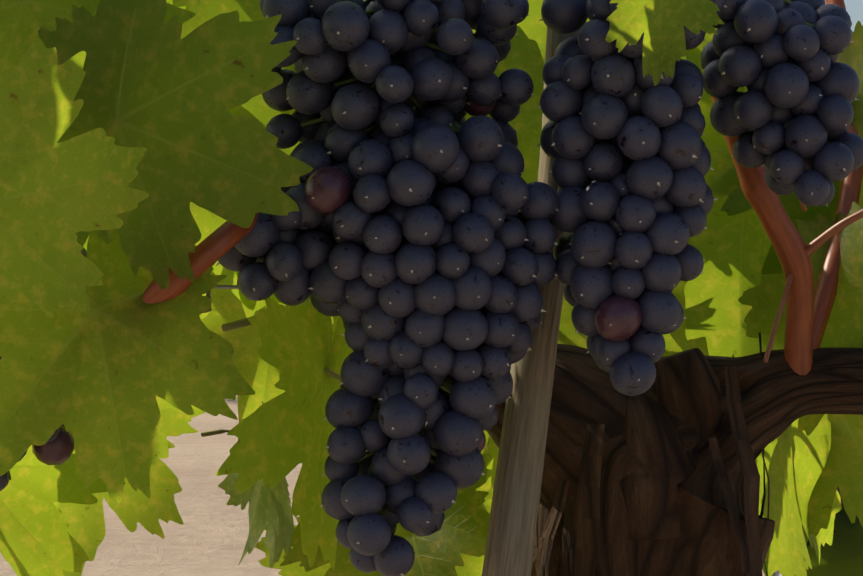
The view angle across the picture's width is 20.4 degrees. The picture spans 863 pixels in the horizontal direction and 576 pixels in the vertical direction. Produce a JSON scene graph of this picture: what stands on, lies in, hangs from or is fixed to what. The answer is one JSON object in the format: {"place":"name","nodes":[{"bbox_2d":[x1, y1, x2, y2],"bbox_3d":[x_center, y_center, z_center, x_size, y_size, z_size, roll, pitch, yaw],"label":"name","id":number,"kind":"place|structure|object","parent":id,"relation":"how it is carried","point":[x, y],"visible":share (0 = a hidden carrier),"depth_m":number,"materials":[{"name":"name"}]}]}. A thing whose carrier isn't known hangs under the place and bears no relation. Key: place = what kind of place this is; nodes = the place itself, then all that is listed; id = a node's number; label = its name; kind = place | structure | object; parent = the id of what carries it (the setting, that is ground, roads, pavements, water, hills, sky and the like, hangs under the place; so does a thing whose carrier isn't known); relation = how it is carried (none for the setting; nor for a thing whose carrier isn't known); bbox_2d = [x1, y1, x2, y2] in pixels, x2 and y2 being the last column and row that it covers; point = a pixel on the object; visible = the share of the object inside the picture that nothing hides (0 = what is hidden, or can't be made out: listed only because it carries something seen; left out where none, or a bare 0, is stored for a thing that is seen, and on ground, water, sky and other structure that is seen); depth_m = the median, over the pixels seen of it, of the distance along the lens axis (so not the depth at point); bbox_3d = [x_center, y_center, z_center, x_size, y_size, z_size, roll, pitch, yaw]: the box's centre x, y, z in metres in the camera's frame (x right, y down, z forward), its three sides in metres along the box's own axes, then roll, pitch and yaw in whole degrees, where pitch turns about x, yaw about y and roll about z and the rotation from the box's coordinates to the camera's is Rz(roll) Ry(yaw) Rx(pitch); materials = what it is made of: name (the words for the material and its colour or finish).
{"place":"outdoors","nodes":[
{"label":"outdoors","id":0,"kind":"place"},
{"bbox_2d":[0,37,148,317],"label":"leaf","id":1,"kind":"object","parent":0,"point":[55,196],"visible":1,"depth_m":0.78,"materials":[{"name":"green plant"}]},
{"bbox_2d":[203,291,211,312],"bbox_3d":[-0.086,0.005,0.885,0.009,0.009,0.009,0,0,-1],"label":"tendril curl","id":2,"kind":"object","parent":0,"point":[210,309],"visible":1,"depth_m":0.88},
{"bbox_2d":[0,395,764,575],"bbox_3d":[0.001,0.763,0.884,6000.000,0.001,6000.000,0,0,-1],"label":"ground","id":3,"kind":"structure","parent":0,"point":[209,537],"depth_m":7.52,"materials":[{"name":"soil"}]},
{"bbox_2d":[482,22,585,575],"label":"vineyard stake","id":4,"kind":"object","parent":3,"relation":"on","point":[514,509],"visible":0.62,"depth_m":0.96,"materials":[{"name":"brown wood"}]},
{"bbox_2d":[213,285,238,288],"bbox_3d":[-0.392,-0.002,0.962,0.885,0.012,0.006,0,0,-1],"label":"trellis wire","id":5,"kind":"object","parent":4,"relation":"attached to","point":[227,287],"visible":0.17,"depth_m":0.97,"materials":[{"name":"grey metal"}]},
{"bbox_2d":[215,296,366,571],"bbox_3d":[-0.065,0.052,0.972,0.060,0.124,0.123,0,0,24],"label":"leaf","id":6,"kind":"object","parent":5,"relation":"attached to","point":[280,437],"visible":0.52,"depth_m":0.94,"materials":[{"name":"green plant"}]},
{"bbox_2d":[324,367,340,380],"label":"pale stem","id":7,"kind":"object","parent":6,"relation":"attached to","point":[329,372],"visible":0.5,"depth_m":0.96,"materials":[{"name":"green plant"}]},
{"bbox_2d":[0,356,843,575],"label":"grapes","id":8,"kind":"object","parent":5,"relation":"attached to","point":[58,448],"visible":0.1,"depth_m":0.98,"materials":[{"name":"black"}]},
{"bbox_2d":[0,445,125,575],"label":"leaf","id":9,"kind":"object","parent":8,"relation":"attached to","point":[37,538],"visible":0.48,"depth_m":1.01,"materials":[{"name":"green plant"}]},
{"bbox_2d":[70,237,88,432],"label":"leaf","id":10,"kind":"object","parent":8,"relation":"attached to","point":[85,245],"depth_m":0.99,"materials":[{"name":"green plant"}]},
{"bbox_2d":[5,395,204,575],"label":"leaf","id":11,"kind":"object","parent":8,"relation":"attached to","point":[86,530],"visible":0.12,"depth_m":1.04,"materials":[{"name":"green plant"}]},
{"bbox_2d":[190,141,298,318],"bbox_3d":[-0.116,-0.036,1.043,0.132,0.137,0.070,0,0,-1],"label":"leaf","id":12,"kind":"object","parent":8,"relation":"attached to","point":[208,223],"visible":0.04,"depth_m":1.02,"materials":[{"name":"green plant"}]},
{"bbox_2d":[172,0,294,154],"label":"leaf","id":13,"kind":"object","parent":12,"relation":"on","point":[260,110],"visible":0.19,"depth_m":1.00,"materials":[{"name":"green plant"}]},
{"bbox_2d":[166,0,185,8],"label":"leaf","id":14,"kind":"object","parent":13,"relation":"attached to","point":[171,2],"depth_m":0.98,"materials":[{"name":"green plant"}]},
{"bbox_2d":[201,271,338,422],"bbox_3d":[-0.076,0.025,1.178,0.091,0.106,0.088,0,0,31],"label":"leaf","id":15,"kind":"object","parent":8,"relation":"attached to","point":[260,376],"visible":0.08,"depth_m":1.17,"materials":[{"name":"green plant"}]},
{"bbox_2d":[239,109,333,323],"bbox_3d":[-0.066,-0.052,1.041,0.083,0.147,0.108,0,0,-45],"label":"leaf","id":16,"kind":"object","parent":8,"relation":"attached to","point":[250,307],"visible":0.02,"depth_m":1.03,"materials":[{"name":"green plant"}]},
{"bbox_2d":[762,560,767,575],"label":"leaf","id":17,"kind":"object","parent":8,"relation":"attached to","point":[763,568],"depth_m":1.34,"materials":[{"name":"green"}]},
{"bbox_2d":[806,504,862,575],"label":"leaf","id":18,"kind":"object","parent":8,"relation":"attached to","point":[842,555],"visible":0.46,"depth_m":1.28,"materials":[{"name":"green"}]},
{"bbox_2d":[216,0,862,575],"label":"grapes","id":19,"kind":"object","parent":5,"relation":"attached to","point":[412,242],"visible":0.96,"depth_m":0.91,"materials":[{"name":"black"}]},
{"bbox_2d":[605,0,723,85],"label":"leaf","id":20,"kind":"object","parent":19,"relation":"attached to","point":[660,24],"visible":1,"depth_m":0.88,"materials":[{"name":"green plant"}]},
{"bbox_2d":[531,347,862,575],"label":"vine trunk","id":21,"kind":"object","parent":3,"relation":"on","point":[779,395],"visible":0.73,"depth_m":1.02,"materials":[{"name":"brown plant"}]},
{"bbox_2d":[254,517,336,575],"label":"leaf","id":22,"kind":"object","parent":21,"relation":"attached to","point":[294,569],"visible":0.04,"depth_m":1.10,"materials":[{"name":"green plant"}]},
{"bbox_2d":[280,453,495,575],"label":"leaf","id":23,"kind":"object","parent":21,"relation":"attached to","point":[464,527],"visible":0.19,"depth_m":1.00,"materials":[{"name":"green plant"}]},
{"bbox_2d":[201,401,293,567],"bbox_3d":[-0.078,0.085,1.035,0.040,0.073,0.069,0,0,-1],"label":"leaf","id":24,"kind":"object","parent":23,"relation":"attached to","point":[270,508],"visible":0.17,"depth_m":1.03,"materials":[{"name":"green plant"}]},
{"bbox_2d":[455,431,498,575],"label":"leaf","id":25,"kind":"object","parent":21,"relation":"attached to","point":[473,566],"depth_m":1.06,"materials":[{"name":"green plant"}]},
{"bbox_2d":[465,26,544,183],"bbox_3d":[0.051,-0.060,1.102,0.109,0.125,0.068,0,0,-1],"label":"leaf","id":26,"kind":"object","parent":21,"relation":"on","point":[524,54],"visible":0.1,"depth_m":1.08,"materials":[{"name":"green plant"}]},
{"bbox_2d":[486,344,642,544],"bbox_3d":[0.072,0.072,1.053,0.117,0.102,0.085,0,0,-1],"label":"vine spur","id":27,"kind":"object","parent":21,"relation":"attached to","point":[584,392],"visible":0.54,"depth_m":1.01,"materials":[{"name":"brown plant"}]},
{"bbox_2d":[558,295,586,348],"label":"leaf","id":28,"kind":"object","parent":21,"relation":"attached to","point":[567,335],"visible":0.04,"depth_m":1.10,"materials":[{"name":"green plant"}]},
{"bbox_2d":[517,0,685,63],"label":"leaf","id":29,"kind":"object","parent":28,"relation":"on","point":[532,26],"visible":0.06,"depth_m":1.12,"materials":[{"name":"green plant"}]},
{"bbox_2d":[574,329,682,353],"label":"leaf","id":30,"kind":"object","parent":21,"relation":"attached to","point":[671,344],"visible":0.04,"depth_m":1.11,"materials":[{"name":"green plant"}]},
{"bbox_2d":[532,332,769,575],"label":"bark strips","id":31,"kind":"object","parent":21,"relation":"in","point":[587,515],"visible":0.88,"depth_m":1.01,"materials":[{"name":"brown wood"}]},
{"bbox_2d":[618,389,697,539],"bbox_3d":[0.096,0.075,1.052,0.075,0.064,0.084,0,0,-1],"label":"vine trunk","id":32,"kind":"object","parent":21,"relation":"attached to","point":[654,440],"visible":0.48,"depth_m":1.01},
{"bbox_2d":[650,348,723,450],"bbox_3d":[0.107,0.050,1.039,0.040,0.048,0.044,0,0,-1],"label":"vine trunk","id":33,"kind":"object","parent":21,"relation":"attached to","point":[685,384],"visible":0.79,"depth_m":1.02,"materials":[{"name":"brown plant"}]},
{"bbox_2d":[663,281,775,356],"bbox_3d":[0.115,0.023,1.144,0.078,0.095,0.092,0,0,-45],"label":"leaf","id":34,"kind":"object","parent":21,"relation":"attached to","point":[678,335],"depth_m":1.14,"materials":[{"name":"green plant"}]},
{"bbox_2d":[711,96,813,374],"bbox_3d":[0.142,-0.025,1.019,0.062,0.140,0.022,0,0,-40],"label":"cane","id":35,"kind":"object","parent":21,"relation":"on","point":[782,233],"visible":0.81,"depth_m":1.02,"materials":[{"name":"brown plant"}]},
{"bbox_2d":[763,274,792,362],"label":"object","id":36,"kind":"object","parent":35,"relation":"attached to","point":[779,314],"visible":0.98,"depth_m":1.01,"materials":[{"name":"brown plant"}]},
{"bbox_2d":[800,202,806,211],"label":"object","id":37,"kind":"object","parent":35,"relation":"attached to","point":[804,208],"visible":0.33,"depth_m":1.02,"materials":[{"name":"brown plant"}]},
{"bbox_2d":[806,209,862,256],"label":"vine stem","id":38,"kind":"object","parent":35,"relation":"attached to","point":[813,246],"visible":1,"depth_m":1.01,"materials":[{"name":"brown plant"}]},
{"bbox_2d":[755,414,841,575],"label":"leaf","id":39,"kind":"object","parent":21,"relation":"on","point":[795,459],"visible":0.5,"depth_m":1.12,"materials":[{"name":"green plant"}]},
{"bbox_2d":[765,345,862,562],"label":"leaf","id":40,"kind":"object","parent":39,"relation":"attached to","point":[843,469],"visible":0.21,"depth_m":1.14,"materials":[{"name":"green plant"}]},
{"bbox_2d":[738,201,862,435],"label":"leaf","id":41,"kind":"object","parent":21,"relation":"on","point":[844,327],"visible":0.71,"depth_m":1.06,"materials":[{"name":"green plant"}]},
{"bbox_2d":[813,0,862,348],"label":"vine cane","id":42,"kind":"object","parent":21,"relation":"attached to","point":[825,292],"visible":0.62,"depth_m":1.06,"materials":[{"name":"wood"}]},
{"bbox_2d":[684,38,837,356],"bbox_3d":[0.154,-0.034,1.133,0.151,0.166,0.079,0,0,17],"label":"leaf","id":43,"kind":"object","parent":42,"relation":"attached to","point":[733,249],"visible":0.15,"depth_m":1.11,"materials":[{"name":"green plant"}]},
{"bbox_2d":[697,28,747,90],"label":"leaf","id":44,"kind":"object","parent":43,"relation":"attached to","point":[708,37],"depth_m":1.14,"materials":[{"name":"green plant"}]},
{"bbox_2d":[720,21,862,274],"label":"leaf","id":45,"kind":"object","parent":42,"relation":"attached to","point":[736,201],"visible":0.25,"depth_m":1.09,"materials":[{"name":"green plant"}]},
{"bbox_2d":[825,0,862,31],"label":"sky","id":46,"kind":"structure","parent":0,"point":[854,8],"materials":[{"name":"blue"}]},
{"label":"shoot","id":47,"kind":"object","parent":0,"visible":0},
{"bbox_2d":[142,213,258,303],"bbox_3d":[-0.069,-0.020,0.921,0.047,0.097,0.150,0,0,37],"label":"cane","id":48,"kind":"object","parent":47,"relation":"attached to","point":[217,244],"visible":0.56,"depth_m":0.87,"materials":[{"name":"brown plant"}]},
{"bbox_2d":[0,229,254,503],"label":"leaf","id":49,"kind":"object","parent":48,"relation":"attached to","point":[109,367],"visible":0.75,"depth_m":0.86,"materials":[{"name":"green plant"}]},
{"bbox_2d":[38,0,313,289],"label":"leaf","id":50,"kind":"object","parent":48,"relation":"attached to","point":[167,96],"visible":0.69,"depth_m":0.85,"materials":[{"name":"green plant"}]},
{"bbox_2d":[0,0,195,77],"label":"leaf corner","id":51,"kind":"object","parent":50,"relation":"attached to","point":[22,22],"visible":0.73,"depth_m":0.86,"materials":[{"name":"green plant"}]}
]}

